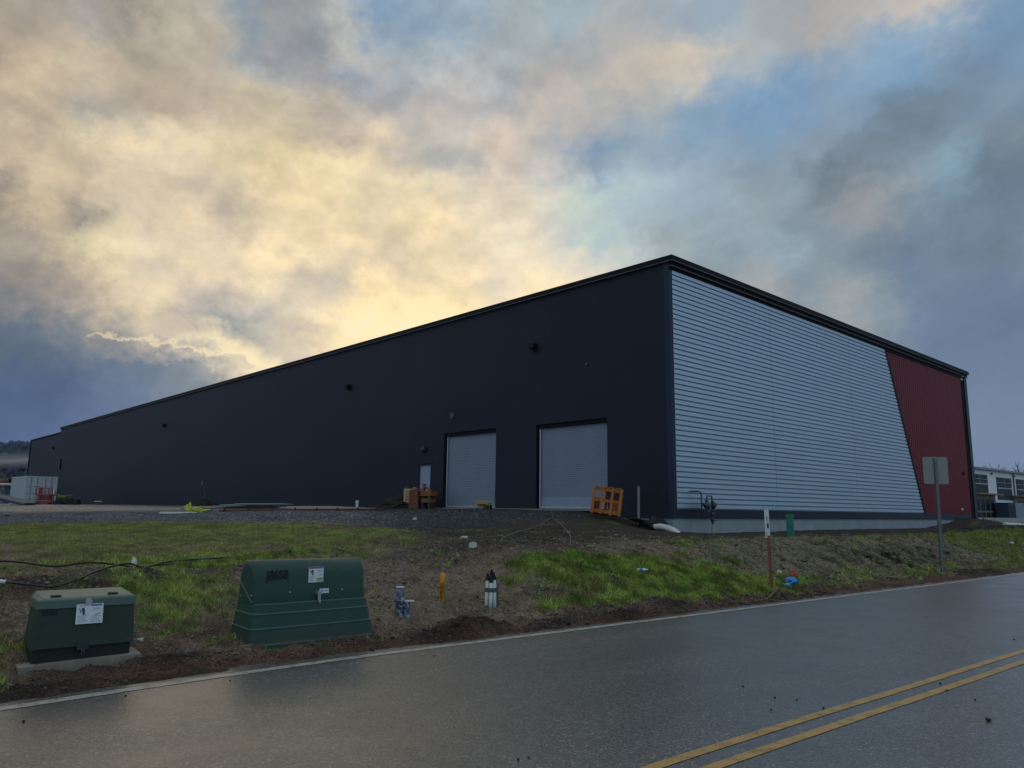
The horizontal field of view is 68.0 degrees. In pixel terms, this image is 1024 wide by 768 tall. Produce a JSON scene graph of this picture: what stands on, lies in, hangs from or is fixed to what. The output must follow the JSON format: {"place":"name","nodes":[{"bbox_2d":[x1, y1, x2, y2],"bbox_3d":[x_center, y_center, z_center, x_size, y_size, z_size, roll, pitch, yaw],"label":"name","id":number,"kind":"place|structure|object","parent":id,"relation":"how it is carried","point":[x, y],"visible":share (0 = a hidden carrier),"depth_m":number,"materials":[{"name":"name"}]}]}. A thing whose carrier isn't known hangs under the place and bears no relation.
{"place":"outdoors","nodes":[
{"label":"outdoors","id":0,"kind":"place"},
{"bbox_2d":[0,456,28,463],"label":"mist","id":1,"kind":"structure","parent":0,"point":[13,459],"depth_m":456.03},
{"bbox_2d":[0,509,588,530],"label":"gravel","id":2,"kind":"structure","parent":0,"point":[434,512],"depth_m":22.18,"materials":[{"name":"grey gravel"}]},
{"bbox_2d":[0,572,1023,767],"bbox_3d":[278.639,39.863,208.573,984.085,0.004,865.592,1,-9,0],"label":"road","id":3,"kind":"structure","parent":0,"point":[869,671],"depth_m":6.43,"materials":[{"name":"grey asphalt"}]},
{"bbox_2d":[0,504,1023,702],"bbox_3d":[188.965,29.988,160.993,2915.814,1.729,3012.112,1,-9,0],"label":"ground","id":4,"kind":"structure","parent":0,"point":[598,523],"depth_m":13.04,"materials":[{"name":"green plant"}]},
{"bbox_2d":[0,483,10,503],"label":"shed","id":5,"kind":"structure","parent":4,"relation":"on","point":[5,489],"depth_m":91.05,"materials":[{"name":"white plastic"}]},
{"bbox_2d":[0,476,10,489],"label":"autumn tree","id":6,"kind":"object","parent":4,"relation":"on","point":[2,481],"visible":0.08,"depth_m":110.50,"materials":[{"name":"brown plant"}]},
{"bbox_2d":[0,494,35,504],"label":"loading ramp","id":7,"kind":"structure","parent":4,"relation":"on","point":[11,499],"depth_m":49.08,"materials":[{"name":"grey metal"}]},
{"bbox_2d":[9,476,57,503],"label":"shipping container","id":8,"kind":"object","parent":4,"relation":"on","point":[25,487],"visible":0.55,"depth_m":66.86,"materials":[{"name":"white metal"}]},
{"bbox_2d":[25,477,41,501],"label":"door","id":9,"kind":"structure","parent":8,"relation":"in","point":[33,484],"depth_m":66.32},
{"bbox_2d":[41,478,55,500],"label":"door","id":10,"kind":"structure","parent":8,"relation":"in","point":[46,482],"depth_m":67.14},
{"bbox_2d":[34,488,55,504],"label":"scissor lift","id":11,"kind":"object","parent":4,"relation":"on","point":[49,498],"visible":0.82,"depth_m":59.71,"materials":[{"name":"red metal"}]},
{"bbox_2d":[54,494,80,504],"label":"compact machine","id":12,"kind":"object","parent":4,"relation":"on","point":[63,500],"visible":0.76,"depth_m":57.34,"materials":[{"name":"green metal"}]},
{"bbox_2d":[15,647,140,674],"bbox_3d":[-4.306,2.736,7.481,1.070,0.155,0.710,8,-12,-39],"label":"concrete pad","id":13,"kind":"object","parent":4,"relation":"on","point":[67,665],"visible":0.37,"depth_m":7.22,"materials":[{"name":"grey concrete"}]},
{"bbox_2d":[23,587,135,663],"bbox_3d":[-4.264,2.375,7.507,0.875,0.635,0.540,8,-12,-39],"label":"transformer box","id":14,"kind":"object","parent":13,"relation":"on","point":[68,624],"visible":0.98,"depth_m":7.34,"materials":[{"name":"green metal"}]},
{"bbox_2d":[0,560,190,567],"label":"black cable","id":15,"kind":"object","parent":4,"relation":"on","point":[36,564],"visible":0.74,"depth_m":9.93,"materials":[{"name":"black rubber"}]},
{"bbox_2d":[131,556,136,568],"bbox_3d":[-5.371,2.537,10.777,0.076,0.169,0.084,1,-9,0],"label":"cable tag","id":16,"kind":"object","parent":15,"relation":"attached to","point":[134,561],"visible":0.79,"depth_m":10.76,"materials":[{"name":"white plastic"}]},
{"bbox_2d":[0,551,273,587],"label":"black cable","id":17,"kind":"object","parent":4,"relation":"on","point":[37,585],"visible":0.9,"depth_m":9.35,"materials":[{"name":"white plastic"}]},
{"bbox_2d":[158,512,196,513],"bbox_3d":[-11.177,4.308,25.402,1.300,0.060,0.500,7,-11,-34],"label":"white scrap","id":18,"kind":"object","parent":4,"relation":"on","point":[174,512],"visible":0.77,"depth_m":25.09,"materials":[{"name":"white plastic"}]},
{"bbox_2d":[184,502,210,511],"bbox_3d":[-11.508,4.600,27.733,0.946,0.586,0.485,9,-13,-41],"label":"yellow sheeting","id":19,"kind":"object","parent":4,"relation":"on","point":[187,507],"visible":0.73,"depth_m":27.55,"materials":[{"name":"yellow plastic"}]},
{"bbox_2d":[182,498,222,505],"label":"soil heap","id":20,"kind":"object","parent":4,"relation":"on","point":[202,502],"visible":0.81,"depth_m":50.74,"materials":[{"name":"brown soil"}]},
{"bbox_2d":[180,506,383,511],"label":"formed slab","id":21,"kind":"structure","parent":4,"relation":"on","point":[308,508],"depth_m":31.08,"materials":[{"name":"grey concrete"}]},
{"bbox_2d":[201,503,293,507],"bbox_3d":[-10.550,4.845,30.202,3.377,0.165,1.451,8,-11,-41],"label":"sheet stack","id":22,"kind":"object","parent":21,"relation":"on","point":[256,505],"visible":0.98,"depth_m":30.06,"materials":[{"name":"metal"}]},
{"bbox_2d":[231,557,372,648],"bbox_3d":[-2.481,2.625,9.070,1.570,1.050,0.678,8,-12,-39],"label":"utility cabinet","id":23,"kind":"object","parent":4,"relation":"on","point":[284,603],"visible":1,"depth_m":8.82,"materials":[{"name":"green metal"}]},
{"bbox_2d":[367,494,408,508],"bbox_3d":[-5.843,5.714,36.992,3.642,0.900,1.998,-8,-13,41],"label":"soil heap","id":24,"kind":"object","parent":4,"relation":"on","point":[397,502],"visible":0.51,"depth_m":36.07,"materials":[{"name":"soil"}]},
{"bbox_2d":[394,586,413,617],"bbox_3d":[-1.469,2.993,10.315,0.274,0.465,0.177,1,-9,-2],"label":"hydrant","id":25,"kind":"object","parent":4,"relation":"on","point":[402,605],"visible":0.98,"depth_m":10.28,"materials":[{"name":"metal"}]},
{"bbox_2d":[404,487,416,505],"bbox_3d":[-4.822,5.417,35.989,0.520,1.064,0.444,-1,-10,12],"label":"cardboard box","id":26,"kind":"object","parent":4,"relation":"on","point":[406,494],"visible":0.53,"depth_m":35.83,"materials":[{"name":"beige cardboard"}]},
{"bbox_2d":[409,489,421,508],"bbox_3d":[-4.474,5.386,35.466,0.540,0.962,0.440,-5,-11,30],"label":"wooden crate","id":27,"kind":"object","parent":4,"relation":"on","point":[415,497],"visible":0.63,"depth_m":35.27,"materials":[{"name":"brown wood"}]},
{"bbox_2d":[420,483,436,508],"bbox_3d":[-3.853,5.178,34.968,0.768,1.185,0.400,-7,-12,39],"label":"timber stack","id":28,"kind":"object","parent":4,"relation":"on","point":[428,503],"visible":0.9,"depth_m":34.83,"materials":[{"name":"brown wood"}]},
{"bbox_2d":[439,573,445,602],"bbox_3d":[-1.032,3.056,11.146,0.084,0.557,0.083,3,-9,3],"label":"marker post","id":29,"kind":"object","parent":4,"relation":"on","point":[442,586],"visible":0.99,"depth_m":11.13,"materials":[{"name":"plastic"}]},
{"bbox_2d":[469,542,476,547],"bbox_3d":[-0.731,3.005,14.164,0.096,0.110,0.133,-8,-13,42],"label":"foam chunk","id":30,"kind":"object","parent":4,"relation":"on","point":[472,544],"visible":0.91,"depth_m":14.12,"materials":[{"name":"white plastic"}]},
{"bbox_2d":[474,501,493,509],"bbox_3d":[-1.158,4.934,30.642,0.684,0.410,0.581,-3,-10,20],"label":"generator","id":31,"kind":"object","parent":4,"relation":"on","point":[481,505],"visible":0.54,"depth_m":30.58,"materials":[{"name":"yellow metal"}]},
{"bbox_2d":[485,569,498,608],"bbox_3d":[-0.299,3.095,11.336,0.178,0.632,0.168,-6,-12,35],"label":"post bundle","id":32,"kind":"object","parent":4,"relation":"on","point":[491,590],"visible":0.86,"depth_m":11.30,"materials":[{"name":"white plastic"}]},
{"bbox_2d":[26,254,977,532],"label":"warehouse","id":33,"kind":"structure","parent":4,"relation":"on","point":[672,386],"depth_m":34.82,"materials":[{"name":"metal"}]},
{"bbox_2d":[417,463,430,497],"bbox_3d":[-4.228,4.899,36.844,0.180,2.100,1.230,9,-13,-42],"label":"door","id":34,"kind":"structure","parent":33,"relation":"in","point":[424,470],"depth_m":36.97,"materials":[{"name":"paint"}]},
{"bbox_2d":[445,429,495,507],"bbox_3d":[-1.862,3.865,34.613,0.200,3.500,3.690,9,-13,-42],"label":"roll up door","id":35,"kind":"structure","parent":33,"relation":"in","point":[470,473],"depth_m":34.62,"materials":[{"name":"metal"}]},
{"bbox_2d":[537,418,607,508],"bbox_3d":[2.406,3.201,30.054,0.200,3.425,3.810,9,-13,-42],"label":"roll up door","id":36,"kind":"structure","parent":33,"relation":"in","point":[574,454],"depth_m":30.05,"materials":[{"name":"metal"}]},
{"bbox_2d":[0,519,1023,691],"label":"grass","id":37,"kind":"structure","parent":4,"relation":"on","point":[636,562],"depth_m":13.98,"materials":[{"name":"green plant"}]},
{"bbox_2d":[0,517,1023,702],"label":"dirt clods","id":38,"kind":"object","parent":4,"relation":"on","point":[457,558],"visible":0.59,"depth_m":13.34,"materials":[{"name":"brown soil"}]},
{"bbox_2d":[0,525,1023,692],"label":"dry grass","id":39,"kind":"structure","parent":4,"relation":"on","point":[466,579],"depth_m":12.61,"materials":[{"name":"brown plant"}]},
{"bbox_2d":[501,510,552,542],"bbox_3d":[0.797,3.896,21.571,0.429,0.658,14.251,0,-10,7],"label":"cord","id":40,"kind":"object","parent":4,"relation":"on","point":[519,531],"visible":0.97,"depth_m":16.21,"materials":[{"name":"plastic"}]},
{"bbox_2d":[590,485,622,516],"bbox_3d":[3.297,4.058,26.434,1.030,0.950,0.740,7,-7,7],"label":"wooden crate","id":41,"kind":"object","parent":4,"relation":"on","point":[597,505],"visible":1,"depth_m":26.10,"materials":[{"name":"orange wood"}]},
{"bbox_2d":[637,486,639,524],"bbox_3d":[4.339,4.350,26.002,0.110,1.662,0.090,1,-9,0],"label":"conduit","id":42,"kind":"object","parent":4,"relation":"on","point":[638,501],"visible":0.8,"depth_m":26.02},
{"bbox_2d":[637,568,647,571],"bbox_3d":[2.434,3.468,14.143,0.223,0.079,0.072,-6,-12,35],"label":"plastic bottle","id":43,"kind":"object","parent":4,"relation":"on","point":[642,569],"visible":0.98,"depth_m":14.12,"materials":[{"name":"plastic"}]},
{"bbox_2d":[627,516,667,530],"bbox_3d":[4.695,4.784,25.745,1.382,0.643,1.165,9,-13,-42],"label":"drain boot","id":44,"kind":"object","parent":4,"relation":"on","point":[650,522],"visible":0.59,"depth_m":25.52,"materials":[{"name":"black plastic"}]},
{"bbox_2d":[653,524,679,532],"bbox_3d":[5.060,4.693,23.405,0.440,0.700,4.534,2,-10,-8],"label":"drain hose","id":45,"kind":"object","parent":4,"relation":"on","point":[665,527],"visible":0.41,"depth_m":24.49,"materials":[{"name":"white plastic"}]},
{"bbox_2d":[689,491,716,532],"bbox_3d":[6.810,4.628,26.742,1.086,1.707,0.402,5,-10,-23],"label":"gas meter","id":46,"kind":"object","parent":4,"relation":"on","point":[707,505],"visible":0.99,"depth_m":26.83,"materials":[{"name":"grey metal"}]},
{"bbox_2d":[764,510,772,587],"bbox_3d":[5.026,3.299,14.824,0.146,1.661,0.075,2,-10,-10],"label":"marker post","id":47,"kind":"object","parent":4,"relation":"on","point":[767,524],"visible":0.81,"depth_m":14.84,"materials":[{"name":"plastic"}]},
{"bbox_2d":[768,587,779,597],"bbox_3d":[4.992,3.973,14.467,0.045,0.146,0.736,-5,-11,32],"label":"lath","id":48,"kind":"object","parent":4,"relation":"on","point":[772,593],"visible":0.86,"depth_m":14.43,"materials":[{"name":"wood"}]},
{"bbox_2d":[785,514,793,535],"bbox_3d":[8.226,4.333,22.430,0.230,0.972,0.228,1,-9,0],"label":"standpipe","id":49,"kind":"object","parent":4,"relation":"on","point":[790,524],"visible":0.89,"depth_m":22.38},
{"bbox_2d":[785,577,798,584],"bbox_3d":[5.706,4.055,15.520,0.302,0.222,0.270,5,-10,-23],"label":"plastic bag","id":50,"kind":"object","parent":4,"relation":"on","point":[791,580],"visible":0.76,"depth_m":15.46,"materials":[{"name":"blue plastic"}]},
{"bbox_2d":[790,569,796,576],"bbox_3d":[6.011,4.076,16.225,0.140,0.233,0.124,-6,-11,34],"label":"wrapper","id":51,"kind":"object","parent":4,"relation":"on","point":[793,573],"visible":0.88,"depth_m":16.20,"materials":[{"name":"red plastic"}]},
{"bbox_2d":[922,457,948,571],"bbox_3d":[11.482,3.608,20.393,0.630,3.290,0.056,0,-9,8],"label":"road sign","id":52,"kind":"object","parent":4,"relation":"on","point":[935,470],"visible":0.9,"depth_m":20.58,"materials":[{"name":"metal"}]},
{"bbox_2d":[974,466,1023,517],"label":"neighbour building","id":53,"kind":"structure","parent":4,"relation":"on","point":[993,486],"depth_m":106.79,"materials":[{"name":"white metal"}]},
{"bbox_2d":[975,474,988,492],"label":"window","id":54,"kind":"structure","parent":53,"relation":"in","point":[981,481],"depth_m":103.63,"materials":[{"name":"grey glass"}]},
{"bbox_2d":[996,477,1012,500],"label":"window","id":55,"kind":"structure","parent":53,"relation":"in","point":[1004,485],"depth_m":109.08,"materials":[{"name":"grey glass"}]},
{"bbox_2d":[1016,479,1023,494],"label":"window","id":56,"kind":"structure","parent":53,"relation":"in","point":[1019,483],"depth_m":113.43,"materials":[{"name":"grey glass"}]},
{"bbox_2d":[978,518,1023,522],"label":"retaining wall","id":57,"kind":"structure","parent":4,"relation":"on","point":[1016,520],"depth_m":90.14,"materials":[{"name":"concrete"}]},
{"bbox_2d":[995,503,1015,517],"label":"steel container","id":58,"kind":"object","parent":4,"relation":"on","point":[1005,510],"visible":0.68,"depth_m":103.63,"materials":[{"name":"metal"}]},
{"bbox_2d":[1003,522,1023,525],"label":"white pipe","id":59,"kind":"object","parent":4,"relation":"on","point":[1007,523],"visible":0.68,"depth_m":34.06,"materials":[{"name":"plastic"}]},
{"bbox_2d":[1015,503,1023,517],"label":"steel container","id":60,"kind":"object","parent":4,"relation":"on","point":[1019,507],"visible":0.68,"depth_m":105.70,"materials":[{"name":"grey metal"}]},
{"bbox_2d":[0,0,1023,471],"label":"sky","id":61,"kind":"structure","parent":0,"point":[194,194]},
{"bbox_3d":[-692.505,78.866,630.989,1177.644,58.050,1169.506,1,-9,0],"label":"hill","id":62,"kind":"structure","parent":0,"visible":0},
{"bbox_2d":[0,440,29,482],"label":"wood","id":63,"kind":"object","parent":62,"relation":"on","point":[16,448],"visible":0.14,"depth_m":516.44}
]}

